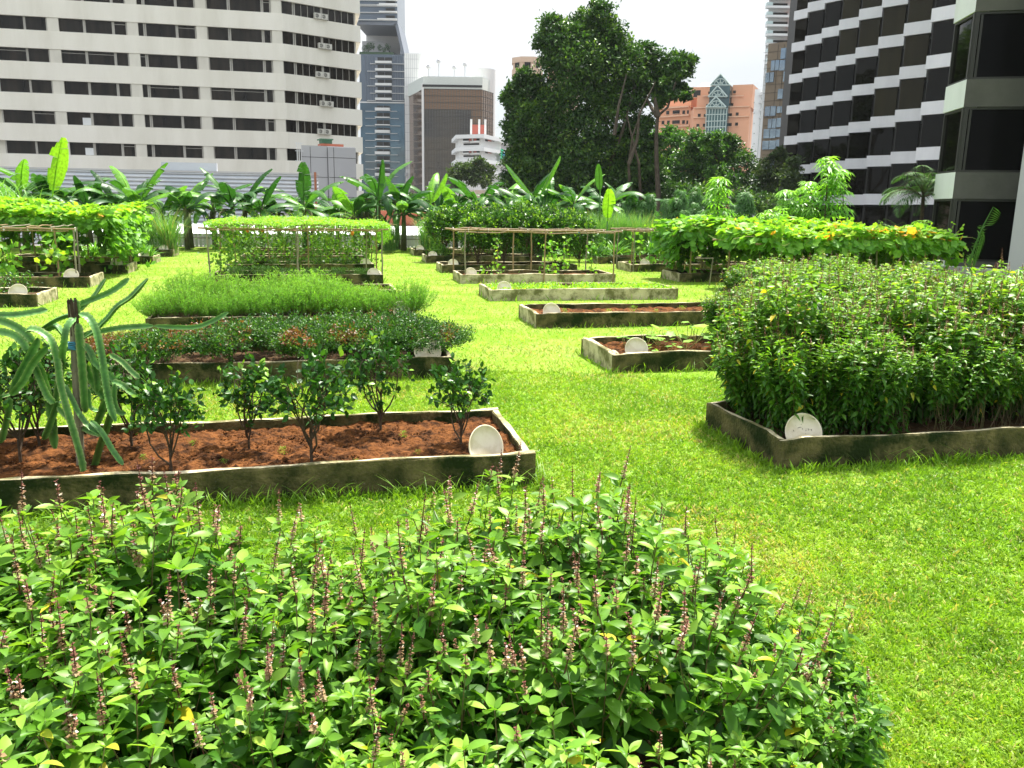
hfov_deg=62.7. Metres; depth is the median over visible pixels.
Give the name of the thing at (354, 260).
herb tuft
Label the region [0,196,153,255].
pumpkin vine
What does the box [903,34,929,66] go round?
window
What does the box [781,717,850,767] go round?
basil plant
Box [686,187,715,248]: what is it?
drooping tree
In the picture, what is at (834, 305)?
basil plant
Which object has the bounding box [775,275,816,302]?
basil plant
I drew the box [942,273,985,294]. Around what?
basil plant
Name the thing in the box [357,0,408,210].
glass tower
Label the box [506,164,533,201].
banana leaf
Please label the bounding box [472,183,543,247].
banana plant
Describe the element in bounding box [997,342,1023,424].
basil plant
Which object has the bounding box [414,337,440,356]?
plate
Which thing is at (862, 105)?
window
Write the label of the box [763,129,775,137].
window
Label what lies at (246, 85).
office block
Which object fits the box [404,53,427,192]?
white tower
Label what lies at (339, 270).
herb tuft
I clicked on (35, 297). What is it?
planter
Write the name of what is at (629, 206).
drooping tree
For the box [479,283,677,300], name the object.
planter
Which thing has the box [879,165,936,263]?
palm
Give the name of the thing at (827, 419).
basil plant
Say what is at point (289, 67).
window
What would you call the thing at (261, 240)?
climbing shoot
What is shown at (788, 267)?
basil plant
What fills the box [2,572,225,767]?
basil plant
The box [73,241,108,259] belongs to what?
lily clump
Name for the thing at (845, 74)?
window
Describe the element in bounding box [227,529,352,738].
basil plant
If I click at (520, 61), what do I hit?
pink tower
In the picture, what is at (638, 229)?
bamboo trellis
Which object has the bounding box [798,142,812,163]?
window
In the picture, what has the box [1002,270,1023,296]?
cassava tree
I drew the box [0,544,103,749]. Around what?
basil plant
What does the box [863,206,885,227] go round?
window
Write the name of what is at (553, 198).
banana plant
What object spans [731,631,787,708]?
basil plant
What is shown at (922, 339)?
basil plant
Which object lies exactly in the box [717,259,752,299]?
basil plant
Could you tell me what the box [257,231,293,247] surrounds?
pandan clump
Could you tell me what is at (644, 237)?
lemongrass clump
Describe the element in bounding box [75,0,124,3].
window
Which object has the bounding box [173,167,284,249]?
banana plant
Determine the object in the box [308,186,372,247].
banana plant
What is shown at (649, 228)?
lemongrass clump
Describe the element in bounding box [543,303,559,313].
plate
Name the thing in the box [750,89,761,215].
white slit tower
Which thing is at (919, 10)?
window
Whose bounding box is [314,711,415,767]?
basil plant
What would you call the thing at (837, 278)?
basil plant
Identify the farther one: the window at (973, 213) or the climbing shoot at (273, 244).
the window at (973, 213)
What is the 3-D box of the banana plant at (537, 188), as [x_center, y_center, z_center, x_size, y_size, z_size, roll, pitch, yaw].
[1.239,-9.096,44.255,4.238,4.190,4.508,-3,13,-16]
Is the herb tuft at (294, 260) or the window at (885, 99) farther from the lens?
the window at (885, 99)
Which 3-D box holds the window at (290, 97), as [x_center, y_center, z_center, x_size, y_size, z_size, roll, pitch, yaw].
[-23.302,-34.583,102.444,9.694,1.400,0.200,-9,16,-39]
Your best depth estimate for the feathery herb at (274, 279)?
16.65 m
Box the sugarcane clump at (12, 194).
[2,179,70,253]
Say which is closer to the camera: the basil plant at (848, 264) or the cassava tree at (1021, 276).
the cassava tree at (1021, 276)
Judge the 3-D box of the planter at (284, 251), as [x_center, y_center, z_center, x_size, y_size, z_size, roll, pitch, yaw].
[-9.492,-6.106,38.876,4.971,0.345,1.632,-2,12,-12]
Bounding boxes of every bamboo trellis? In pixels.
[0,224,131,276]
[197,223,388,276]
[445,227,622,282]
[610,227,685,271]
[655,233,761,272]
[712,238,938,284]
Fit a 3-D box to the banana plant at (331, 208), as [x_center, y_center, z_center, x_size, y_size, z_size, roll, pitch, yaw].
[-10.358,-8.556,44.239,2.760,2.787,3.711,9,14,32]
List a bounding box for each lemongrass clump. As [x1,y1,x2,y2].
[112,200,169,249]
[148,204,197,253]
[374,221,405,250]
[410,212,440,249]
[507,240,540,254]
[534,243,543,255]
[578,206,611,248]
[587,208,626,253]
[588,211,633,247]
[598,207,646,254]
[615,208,656,254]
[616,211,659,254]
[631,215,665,254]
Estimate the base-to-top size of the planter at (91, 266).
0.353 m
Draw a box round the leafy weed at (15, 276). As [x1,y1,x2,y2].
[5,270,41,293]
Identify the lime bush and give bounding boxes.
[420,204,460,255]
[448,199,484,255]
[456,208,499,264]
[480,201,513,252]
[484,205,529,264]
[507,198,543,255]
[509,206,553,262]
[534,207,578,262]
[535,201,563,218]
[564,212,602,266]
[565,207,587,258]
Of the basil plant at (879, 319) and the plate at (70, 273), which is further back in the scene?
the plate at (70, 273)
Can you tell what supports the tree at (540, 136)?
on the ground
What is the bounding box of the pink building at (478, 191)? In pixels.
[461,186,497,207]
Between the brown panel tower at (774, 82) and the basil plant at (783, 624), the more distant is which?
the brown panel tower at (774, 82)
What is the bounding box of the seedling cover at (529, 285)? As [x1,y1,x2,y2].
[485,281,671,289]
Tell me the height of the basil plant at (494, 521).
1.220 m
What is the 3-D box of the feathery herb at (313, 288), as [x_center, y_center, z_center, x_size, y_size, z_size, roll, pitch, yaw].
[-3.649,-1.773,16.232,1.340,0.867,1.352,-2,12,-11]
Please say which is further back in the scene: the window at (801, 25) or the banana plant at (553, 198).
the window at (801, 25)
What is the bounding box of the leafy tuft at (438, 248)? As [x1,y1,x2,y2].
[424,242,458,255]
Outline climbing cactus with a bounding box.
[0,278,227,471]
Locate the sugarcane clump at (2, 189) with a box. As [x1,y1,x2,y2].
[0,170,45,249]
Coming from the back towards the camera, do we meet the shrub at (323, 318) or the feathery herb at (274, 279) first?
the feathery herb at (274, 279)
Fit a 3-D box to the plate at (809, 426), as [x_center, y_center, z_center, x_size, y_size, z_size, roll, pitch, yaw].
[2.820,0.471,8.143,0.380,0.380,0.044,-1,-8,-7]
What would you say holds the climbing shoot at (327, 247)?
on the planter at (344, 265)
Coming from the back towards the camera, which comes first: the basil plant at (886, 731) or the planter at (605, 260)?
the planter at (605, 260)
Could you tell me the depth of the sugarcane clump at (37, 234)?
37.51 m
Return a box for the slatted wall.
[0,162,318,244]
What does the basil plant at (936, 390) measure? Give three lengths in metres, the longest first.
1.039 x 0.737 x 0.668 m
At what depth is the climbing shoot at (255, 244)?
28.84 m
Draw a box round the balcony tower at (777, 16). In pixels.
[753,0,789,216]
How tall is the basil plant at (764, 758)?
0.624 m
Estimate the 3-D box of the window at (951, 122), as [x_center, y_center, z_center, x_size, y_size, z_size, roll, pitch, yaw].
[17.109,-9.380,32.532,0.230,2.330,2.119,3,12,8]
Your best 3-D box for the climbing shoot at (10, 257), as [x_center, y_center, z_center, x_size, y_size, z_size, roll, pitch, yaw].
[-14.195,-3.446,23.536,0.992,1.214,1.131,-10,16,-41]
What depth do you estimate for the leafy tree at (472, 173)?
135.47 m
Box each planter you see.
[0,261,137,273]
[0,272,103,287]
[0,287,58,306]
[0,407,535,515]
[5,254,160,263]
[47,247,178,256]
[86,345,453,387]
[145,307,415,333]
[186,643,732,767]
[210,284,395,294]
[211,270,382,284]
[227,261,373,270]
[241,253,365,260]
[250,247,361,253]
[411,248,515,255]
[422,253,541,262]
[436,261,576,272]
[453,269,615,283]
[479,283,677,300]
[519,301,731,327]
[581,335,731,372]
[587,255,704,263]
[617,261,746,271]
[661,269,739,281]
[705,400,1023,468]
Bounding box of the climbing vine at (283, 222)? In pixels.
[181,208,394,267]
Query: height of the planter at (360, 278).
0.353 m
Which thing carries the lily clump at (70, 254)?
on the lawn at (412, 260)
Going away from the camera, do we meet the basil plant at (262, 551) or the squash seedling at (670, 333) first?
the basil plant at (262, 551)
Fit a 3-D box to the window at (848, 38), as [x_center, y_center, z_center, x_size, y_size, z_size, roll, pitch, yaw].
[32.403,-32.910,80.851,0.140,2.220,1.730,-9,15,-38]
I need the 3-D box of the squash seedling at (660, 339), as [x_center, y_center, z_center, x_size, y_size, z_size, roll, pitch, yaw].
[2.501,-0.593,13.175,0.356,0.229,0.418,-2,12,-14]
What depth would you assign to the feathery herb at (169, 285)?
16.33 m
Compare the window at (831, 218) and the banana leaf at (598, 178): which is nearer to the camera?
the banana leaf at (598, 178)
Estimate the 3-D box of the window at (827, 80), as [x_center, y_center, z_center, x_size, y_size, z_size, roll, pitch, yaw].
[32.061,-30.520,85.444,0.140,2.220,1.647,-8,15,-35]
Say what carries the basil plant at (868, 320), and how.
on the planter at (1001, 440)
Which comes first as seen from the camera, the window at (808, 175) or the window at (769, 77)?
the window at (808, 175)
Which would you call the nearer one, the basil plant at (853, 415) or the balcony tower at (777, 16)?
the basil plant at (853, 415)
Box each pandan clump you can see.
[225,233,260,251]
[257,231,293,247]
[565,248,587,257]
[569,240,623,260]
[597,237,641,254]
[625,232,648,254]
[629,239,655,254]
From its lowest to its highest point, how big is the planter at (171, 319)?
0.347 m
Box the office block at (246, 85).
[0,0,363,196]
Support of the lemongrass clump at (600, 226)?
on the lawn at (412, 260)
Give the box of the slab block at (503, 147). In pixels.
[500,143,508,192]
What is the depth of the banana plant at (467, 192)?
43.67 m
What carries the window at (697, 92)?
in the salmon building at (719, 102)
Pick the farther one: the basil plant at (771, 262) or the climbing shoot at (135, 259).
the climbing shoot at (135, 259)
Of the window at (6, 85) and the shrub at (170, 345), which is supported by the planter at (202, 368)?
the shrub at (170, 345)
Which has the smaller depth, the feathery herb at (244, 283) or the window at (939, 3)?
the feathery herb at (244, 283)
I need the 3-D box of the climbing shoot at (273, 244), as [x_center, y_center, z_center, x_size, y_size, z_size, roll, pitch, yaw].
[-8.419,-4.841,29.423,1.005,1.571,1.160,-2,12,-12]
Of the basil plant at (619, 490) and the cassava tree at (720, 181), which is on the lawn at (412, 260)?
the cassava tree at (720, 181)
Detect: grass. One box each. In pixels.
[35,359,984,515]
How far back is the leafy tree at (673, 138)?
87.54 m
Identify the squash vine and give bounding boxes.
[643,214,835,271]
[709,216,972,273]
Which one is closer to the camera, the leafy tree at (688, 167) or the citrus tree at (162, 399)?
the citrus tree at (162, 399)
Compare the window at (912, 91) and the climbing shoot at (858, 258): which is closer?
the climbing shoot at (858, 258)
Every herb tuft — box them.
[214,265,256,274]
[242,258,262,263]
[246,263,283,274]
[265,258,284,263]
[279,266,303,273]
[280,258,303,263]
[299,267,327,274]
[300,256,327,263]
[321,267,351,273]
[327,257,349,263]
[344,258,360,263]
[346,266,369,273]
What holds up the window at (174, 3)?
in the office block at (246, 85)
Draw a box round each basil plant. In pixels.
[0,470,137,625]
[0,499,49,624]
[0,500,163,694]
[0,506,80,692]
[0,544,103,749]
[0,626,132,767]
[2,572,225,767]
[14,720,171,767]
[42,456,238,620]
[42,589,224,767]
[80,461,270,757]
[133,556,297,767]
[161,541,280,644]
[189,640,352,767]
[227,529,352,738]
[249,557,402,755]
[263,488,372,673]
[281,622,456,767]
[308,530,407,708]
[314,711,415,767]
[331,487,524,703]
[356,734,550,767]
[363,511,454,593]
[366,492,526,751]
[408,613,568,767]
[417,442,538,617]
[451,549,592,767]
[480,504,597,714]
[488,466,590,611]
[499,704,641,767]
[512,574,679,767]
[518,465,683,645]
[545,535,668,764]
[575,446,678,640]
[604,497,780,747]
[634,556,812,767]
[645,726,759,767]
[662,552,768,673]
[666,546,740,671]
[676,524,740,585]
[698,282,736,341]
[704,277,780,417]
[709,316,769,420]
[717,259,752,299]
[720,281,755,327]
[722,619,853,767]
[723,728,822,767]
[730,573,771,672]
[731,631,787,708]
[732,274,769,302]
[733,301,815,428]
[734,280,776,319]
[736,252,773,293]
[738,252,836,426]
[742,257,803,299]
[747,329,816,436]
[752,576,865,732]
[753,688,828,767]
[755,251,792,274]
[768,253,805,280]
[769,258,814,286]
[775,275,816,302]
[777,263,827,297]
[781,290,877,414]
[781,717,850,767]
[784,258,803,269]
[785,273,851,342]
[789,302,874,426]
[796,252,845,276]
[796,638,872,766]
[797,646,894,767]
[799,256,861,313]
[802,333,867,434]
[806,250,837,267]
[811,268,841,286]
[813,318,896,434]
[819,264,853,303]
[821,272,898,332]
[822,264,863,283]
[829,292,902,424]
[830,250,866,279]
[836,673,892,767]
[843,254,890,291]
[846,264,957,412]
[847,271,882,293]
[847,304,912,345]
[848,277,883,315]
[850,321,921,434]
[852,263,907,309]
[862,254,888,284]
[873,318,933,422]
[880,255,947,311]
[885,337,929,433]
[895,266,982,417]
[897,280,1005,425]
[898,259,948,289]
[906,251,962,282]
[908,337,988,431]
[925,259,988,304]
[932,247,1023,413]
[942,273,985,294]
[945,326,1023,429]
[947,295,1021,425]
[956,265,1022,312]
[973,345,1023,427]
[977,279,1023,423]
[978,265,1023,299]
[987,275,1023,412]
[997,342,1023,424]
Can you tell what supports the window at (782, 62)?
in the brown panel tower at (774, 82)
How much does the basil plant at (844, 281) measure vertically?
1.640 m
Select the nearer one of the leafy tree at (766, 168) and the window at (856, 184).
the window at (856, 184)
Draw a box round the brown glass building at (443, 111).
[404,59,495,207]
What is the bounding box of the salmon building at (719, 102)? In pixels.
[658,74,757,215]
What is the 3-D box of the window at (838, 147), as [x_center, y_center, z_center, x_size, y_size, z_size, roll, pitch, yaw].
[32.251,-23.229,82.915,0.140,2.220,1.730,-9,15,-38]
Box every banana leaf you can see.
[47,137,68,238]
[295,162,310,247]
[375,160,384,247]
[428,173,447,216]
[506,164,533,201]
[538,156,560,208]
[595,164,602,234]
[602,189,615,254]
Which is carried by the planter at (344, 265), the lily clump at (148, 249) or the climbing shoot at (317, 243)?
the climbing shoot at (317, 243)
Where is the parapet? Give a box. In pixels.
[765,254,1021,280]
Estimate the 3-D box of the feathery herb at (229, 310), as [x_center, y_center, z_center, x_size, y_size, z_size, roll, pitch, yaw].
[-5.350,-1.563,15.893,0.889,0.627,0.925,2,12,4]
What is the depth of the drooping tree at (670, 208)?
42.75 m
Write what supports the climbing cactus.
on the planter at (389, 454)
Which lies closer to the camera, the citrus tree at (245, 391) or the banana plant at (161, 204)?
the citrus tree at (245, 391)
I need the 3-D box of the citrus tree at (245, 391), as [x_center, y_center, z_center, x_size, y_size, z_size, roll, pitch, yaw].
[-2.372,0.153,7.646,0.668,0.922,0.678,-9,16,-40]
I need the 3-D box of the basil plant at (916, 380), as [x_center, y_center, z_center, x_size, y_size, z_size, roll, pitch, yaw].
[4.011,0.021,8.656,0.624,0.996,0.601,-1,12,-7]
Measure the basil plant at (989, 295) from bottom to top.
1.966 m
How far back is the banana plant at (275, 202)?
43.14 m
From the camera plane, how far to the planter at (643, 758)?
3.45 m
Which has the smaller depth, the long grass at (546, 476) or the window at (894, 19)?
the long grass at (546, 476)
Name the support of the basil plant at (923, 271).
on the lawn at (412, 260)
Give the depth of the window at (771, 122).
142.51 m
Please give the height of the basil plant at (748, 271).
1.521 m
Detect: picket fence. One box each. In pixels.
[79,233,254,246]
[258,234,420,247]
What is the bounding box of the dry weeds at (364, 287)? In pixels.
[244,284,388,289]
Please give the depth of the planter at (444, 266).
30.81 m
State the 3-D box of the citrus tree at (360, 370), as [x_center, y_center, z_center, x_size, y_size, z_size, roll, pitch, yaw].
[-1.315,-0.018,8.238,0.659,1.044,0.728,11,16,40]
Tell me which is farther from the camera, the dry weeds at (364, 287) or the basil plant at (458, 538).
the dry weeds at (364, 287)
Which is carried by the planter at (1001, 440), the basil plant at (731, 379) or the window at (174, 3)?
the basil plant at (731, 379)
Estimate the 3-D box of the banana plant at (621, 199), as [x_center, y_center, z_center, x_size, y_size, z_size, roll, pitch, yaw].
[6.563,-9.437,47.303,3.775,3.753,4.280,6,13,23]
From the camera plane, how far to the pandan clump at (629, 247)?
41.70 m
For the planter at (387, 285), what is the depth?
22.27 m
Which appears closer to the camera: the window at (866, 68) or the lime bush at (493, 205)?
the lime bush at (493, 205)
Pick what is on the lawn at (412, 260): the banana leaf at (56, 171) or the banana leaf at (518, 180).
the banana leaf at (56, 171)
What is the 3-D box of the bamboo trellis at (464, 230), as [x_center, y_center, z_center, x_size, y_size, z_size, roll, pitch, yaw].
[0.675,-4.218,27.284,5.513,1.704,2.015,-2,12,-12]
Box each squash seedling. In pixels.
[616,330,633,343]
[633,324,664,347]
[641,327,667,345]
[658,338,682,350]
[663,325,713,348]
[678,321,715,342]
[701,326,721,341]
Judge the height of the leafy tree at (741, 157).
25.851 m
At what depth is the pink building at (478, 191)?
146.25 m
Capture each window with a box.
[0,15,47,30]
[0,47,50,61]
[0,79,53,93]
[2,110,55,123]
[5,140,56,153]
[58,18,127,34]
[61,50,129,65]
[64,81,131,96]
[67,112,133,126]
[70,142,136,156]
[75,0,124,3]
[136,0,194,7]
[138,23,196,38]
[140,54,198,68]
[143,85,199,98]
[145,115,201,128]
[147,145,203,157]
[206,0,270,12]
[207,27,271,42]
[209,57,272,72]
[211,88,273,101]
[212,117,275,131]
[214,146,276,159]
[281,1,354,24]
[282,31,354,53]
[283,61,355,81]
[284,91,356,109]
[286,120,356,136]
[287,149,357,163]
[423,84,481,87]
[463,143,478,144]
[463,155,478,156]
[515,62,539,76]
[672,110,679,114]
[672,120,679,124]
[693,90,700,97]
[762,140,775,149]
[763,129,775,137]
[764,106,775,115]
[765,72,773,82]
[767,118,776,128]
[770,60,779,70]
[773,3,787,42]
[776,118,780,126]
[776,129,779,136]
[777,89,782,98]
[777,106,781,112]
[779,60,785,70]
[780,48,786,58]
[785,145,796,156]
[787,114,799,135]
[789,83,802,104]
[792,51,804,73]
[794,19,807,42]
[797,0,808,10]
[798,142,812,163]
[800,110,815,132]
[800,174,809,181]
[802,77,818,100]
[805,44,821,68]
[808,10,824,35]
[811,173,825,194]
[813,140,828,162]
[816,106,832,129]
[819,72,835,95]
[822,37,838,61]
[825,1,841,27]
[826,206,841,222]
[829,137,847,160]
[832,101,851,125]
[836,65,854,90]
[839,29,857,55]
[842,0,860,18]
[842,206,862,222]
[845,170,865,193]
[848,133,869,157]
[851,95,873,121]
[855,57,876,84]
[859,18,880,46]
[862,0,881,8]
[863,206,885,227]
[866,167,889,192]
[870,128,893,154]
[874,88,897,115]
[878,47,902,76]
[882,5,906,36]
[886,206,910,229]
[890,164,915,191]
[894,122,919,150]
[899,78,924,108]
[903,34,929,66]
[908,0,933,22]
[911,206,932,227]
[915,161,938,189]
[920,115,943,146]
[925,68,949,100]
[930,20,954,54]
[931,199,957,259]
[936,0,955,7]
[937,107,968,173]
[947,12,980,86]
[947,199,1015,261]
[954,107,1023,171]
[965,10,1023,79]
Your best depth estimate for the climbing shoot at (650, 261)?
32.63 m
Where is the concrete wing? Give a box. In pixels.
[929,0,1023,270]
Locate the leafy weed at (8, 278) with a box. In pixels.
[0,271,19,293]
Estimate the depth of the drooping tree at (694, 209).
41.16 m
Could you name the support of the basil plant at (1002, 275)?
on the lawn at (412, 260)
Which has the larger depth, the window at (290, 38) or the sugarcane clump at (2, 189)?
the window at (290, 38)
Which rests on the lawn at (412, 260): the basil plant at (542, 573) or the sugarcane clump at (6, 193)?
the sugarcane clump at (6, 193)
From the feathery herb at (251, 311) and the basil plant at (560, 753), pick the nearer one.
the basil plant at (560, 753)
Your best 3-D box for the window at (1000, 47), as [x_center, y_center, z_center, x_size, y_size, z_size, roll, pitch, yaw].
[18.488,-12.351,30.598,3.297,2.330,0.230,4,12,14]
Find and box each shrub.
[84,334,131,361]
[88,330,147,351]
[108,322,203,363]
[177,313,281,361]
[237,306,328,355]
[265,319,350,359]
[295,303,386,352]
[323,314,412,359]
[345,304,441,336]
[352,319,424,355]
[391,318,464,355]
[420,316,478,350]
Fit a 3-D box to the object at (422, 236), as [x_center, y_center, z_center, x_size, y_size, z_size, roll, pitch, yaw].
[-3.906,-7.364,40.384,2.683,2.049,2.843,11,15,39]
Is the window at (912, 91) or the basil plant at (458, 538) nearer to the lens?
the basil plant at (458, 538)
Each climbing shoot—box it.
[0,229,22,269]
[0,235,20,265]
[0,240,25,276]
[30,229,56,268]
[34,230,76,276]
[54,219,94,271]
[99,228,131,271]
[115,229,155,267]
[195,225,250,274]
[205,223,252,270]
[221,224,255,263]
[226,223,266,266]
[242,223,271,263]
[242,225,273,255]
[256,226,289,255]
[257,229,286,263]
[269,226,302,255]
[281,225,313,262]
[298,224,337,263]
[310,226,334,255]
[313,224,345,263]
[319,224,349,263]
[333,225,370,263]
[336,231,368,254]
[348,226,374,262]
[351,226,381,265]
[477,265,519,273]
[491,237,504,273]
[537,240,566,273]
[559,236,572,269]
[585,241,597,273]
[625,232,654,263]
[635,242,660,263]
[668,243,706,272]
[692,244,728,272]
[840,241,869,269]
[882,248,920,275]
[933,246,984,276]
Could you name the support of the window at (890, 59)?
in the bronze office building at (865, 85)
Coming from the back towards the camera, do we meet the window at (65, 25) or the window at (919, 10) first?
the window at (65, 25)
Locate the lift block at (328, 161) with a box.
[295,138,356,215]
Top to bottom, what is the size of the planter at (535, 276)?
0.354 m
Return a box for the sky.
[356,0,768,190]
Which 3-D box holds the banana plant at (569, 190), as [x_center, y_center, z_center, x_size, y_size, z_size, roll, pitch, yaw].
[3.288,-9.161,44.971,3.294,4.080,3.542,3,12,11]
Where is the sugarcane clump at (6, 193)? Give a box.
[0,182,36,253]
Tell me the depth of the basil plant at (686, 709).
2.88 m
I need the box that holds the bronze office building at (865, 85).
[774,0,955,262]
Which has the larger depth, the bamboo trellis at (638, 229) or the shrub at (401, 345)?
the bamboo trellis at (638, 229)
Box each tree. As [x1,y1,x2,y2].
[0,333,71,445]
[0,341,68,462]
[87,339,164,445]
[121,365,209,470]
[211,351,286,448]
[256,336,357,461]
[341,329,418,429]
[345,207,385,220]
[393,192,467,210]
[424,352,496,443]
[445,155,496,195]
[495,0,700,209]
[617,195,637,223]
[634,192,657,225]
[647,56,694,217]
[650,122,691,175]
[656,189,689,226]
[660,126,712,219]
[666,177,735,212]
[679,202,703,252]
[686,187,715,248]
[693,128,745,206]
[700,177,737,228]
[718,132,768,196]
[718,203,735,217]
[722,183,785,218]
[733,192,756,218]
[741,144,794,210]
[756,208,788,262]
[771,153,818,207]
[772,181,819,218]
[792,156,855,222]
[894,220,931,271]
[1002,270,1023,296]
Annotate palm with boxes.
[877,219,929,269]
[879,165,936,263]
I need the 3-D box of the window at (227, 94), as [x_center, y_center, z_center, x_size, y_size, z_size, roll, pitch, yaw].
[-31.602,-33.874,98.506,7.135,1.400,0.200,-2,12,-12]
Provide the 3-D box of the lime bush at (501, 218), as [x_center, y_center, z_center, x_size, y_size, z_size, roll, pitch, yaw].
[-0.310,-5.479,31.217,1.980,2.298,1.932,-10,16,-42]
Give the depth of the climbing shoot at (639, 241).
32.35 m
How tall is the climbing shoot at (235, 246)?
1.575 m
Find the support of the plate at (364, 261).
on the planter at (344, 265)
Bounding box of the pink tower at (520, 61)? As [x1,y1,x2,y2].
[511,56,576,200]
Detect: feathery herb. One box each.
[129,287,179,317]
[151,267,221,310]
[157,282,213,316]
[188,267,248,308]
[189,294,228,316]
[205,286,249,316]
[208,272,263,306]
[228,288,276,315]
[236,279,272,297]
[246,281,300,315]
[247,267,305,303]
[268,267,325,295]
[270,276,329,315]
[287,266,346,295]
[289,270,355,314]
[321,288,359,315]
[329,278,362,308]
[343,280,394,314]
[353,283,382,307]
[369,293,398,313]
[383,275,438,313]
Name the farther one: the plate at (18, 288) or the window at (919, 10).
the window at (919, 10)
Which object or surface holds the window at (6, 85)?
in the office block at (246, 85)
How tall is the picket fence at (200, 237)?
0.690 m
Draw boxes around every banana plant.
[0,159,66,249]
[0,167,92,200]
[22,173,81,247]
[49,184,92,202]
[53,175,122,246]
[65,176,120,241]
[72,170,149,205]
[73,163,199,232]
[102,166,160,213]
[142,186,187,224]
[149,173,213,247]
[156,181,213,249]
[172,184,251,246]
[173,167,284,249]
[206,169,292,236]
[232,176,302,247]
[242,186,299,237]
[266,181,343,247]
[284,197,347,247]
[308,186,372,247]
[321,186,384,246]
[329,187,402,248]
[339,161,412,250]
[366,176,428,248]
[369,176,432,250]
[395,173,455,216]
[404,184,462,241]
[423,186,470,247]
[442,177,521,209]
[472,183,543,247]
[497,173,551,207]
[516,177,585,210]
[516,182,584,206]
[541,174,604,214]
[558,184,603,222]
[565,182,648,224]
[586,201,624,225]
[601,182,661,223]
[601,195,659,218]
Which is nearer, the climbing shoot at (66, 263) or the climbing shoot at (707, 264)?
the climbing shoot at (66, 263)
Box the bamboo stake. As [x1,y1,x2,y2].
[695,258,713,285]
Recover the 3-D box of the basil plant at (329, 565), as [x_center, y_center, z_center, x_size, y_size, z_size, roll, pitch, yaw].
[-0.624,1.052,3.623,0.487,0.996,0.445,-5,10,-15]
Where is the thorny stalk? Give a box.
[966,208,999,273]
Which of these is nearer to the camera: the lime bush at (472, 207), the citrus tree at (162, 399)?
the citrus tree at (162, 399)
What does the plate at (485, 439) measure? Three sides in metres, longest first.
0.400 x 0.400 x 0.044 m
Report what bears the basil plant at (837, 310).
on the planter at (1001, 440)
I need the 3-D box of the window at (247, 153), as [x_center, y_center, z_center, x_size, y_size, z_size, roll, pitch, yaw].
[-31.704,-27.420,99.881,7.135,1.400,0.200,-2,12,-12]
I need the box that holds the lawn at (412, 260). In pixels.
[0,246,1023,767]
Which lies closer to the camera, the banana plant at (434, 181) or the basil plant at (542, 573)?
the basil plant at (542, 573)
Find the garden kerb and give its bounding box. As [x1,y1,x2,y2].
[21,245,498,247]
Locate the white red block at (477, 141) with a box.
[452,119,504,245]
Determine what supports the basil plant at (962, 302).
on the planter at (1001, 440)
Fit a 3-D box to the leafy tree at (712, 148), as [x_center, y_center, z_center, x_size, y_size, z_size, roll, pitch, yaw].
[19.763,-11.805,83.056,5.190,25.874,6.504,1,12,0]
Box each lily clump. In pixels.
[39,245,85,255]
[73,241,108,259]
[92,244,145,259]
[125,244,164,260]
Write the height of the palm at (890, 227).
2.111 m
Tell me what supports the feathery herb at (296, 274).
on the planter at (171, 319)
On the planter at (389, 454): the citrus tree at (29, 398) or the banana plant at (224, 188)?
the citrus tree at (29, 398)
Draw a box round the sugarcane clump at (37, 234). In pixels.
[18,188,67,251]
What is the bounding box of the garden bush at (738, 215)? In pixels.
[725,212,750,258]
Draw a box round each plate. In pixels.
[8,284,26,293]
[63,269,78,276]
[110,258,122,264]
[360,258,370,263]
[367,268,379,274]
[393,301,409,313]
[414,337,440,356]
[416,245,423,249]
[428,251,436,255]
[448,259,457,264]
[466,268,476,273]
[469,425,502,454]
[497,281,510,288]
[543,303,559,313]
[625,338,647,352]
[640,259,649,263]
[785,413,821,438]
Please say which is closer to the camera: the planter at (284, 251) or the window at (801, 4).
the planter at (284, 251)
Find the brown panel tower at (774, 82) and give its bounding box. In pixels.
[756,42,786,217]
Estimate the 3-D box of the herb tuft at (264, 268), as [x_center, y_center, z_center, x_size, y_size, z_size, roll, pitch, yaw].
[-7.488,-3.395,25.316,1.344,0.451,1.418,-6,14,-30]
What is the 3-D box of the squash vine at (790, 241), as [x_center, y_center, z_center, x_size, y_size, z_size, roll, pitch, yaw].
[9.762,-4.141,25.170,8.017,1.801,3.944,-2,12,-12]
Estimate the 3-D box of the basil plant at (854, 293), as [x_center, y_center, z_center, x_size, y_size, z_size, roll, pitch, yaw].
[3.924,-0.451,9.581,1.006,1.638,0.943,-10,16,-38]
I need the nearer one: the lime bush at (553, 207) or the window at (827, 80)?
the lime bush at (553, 207)
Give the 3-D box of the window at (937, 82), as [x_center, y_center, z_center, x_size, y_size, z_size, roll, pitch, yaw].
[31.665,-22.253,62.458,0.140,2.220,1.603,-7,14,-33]
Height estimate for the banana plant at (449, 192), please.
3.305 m
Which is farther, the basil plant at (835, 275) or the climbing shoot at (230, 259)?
the climbing shoot at (230, 259)
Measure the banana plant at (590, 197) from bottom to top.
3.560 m
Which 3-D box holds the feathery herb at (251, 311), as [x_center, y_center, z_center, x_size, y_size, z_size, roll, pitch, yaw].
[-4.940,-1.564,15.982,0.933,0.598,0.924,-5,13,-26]
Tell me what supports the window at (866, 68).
in the bronze office building at (865, 85)
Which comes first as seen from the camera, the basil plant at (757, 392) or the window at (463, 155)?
the basil plant at (757, 392)

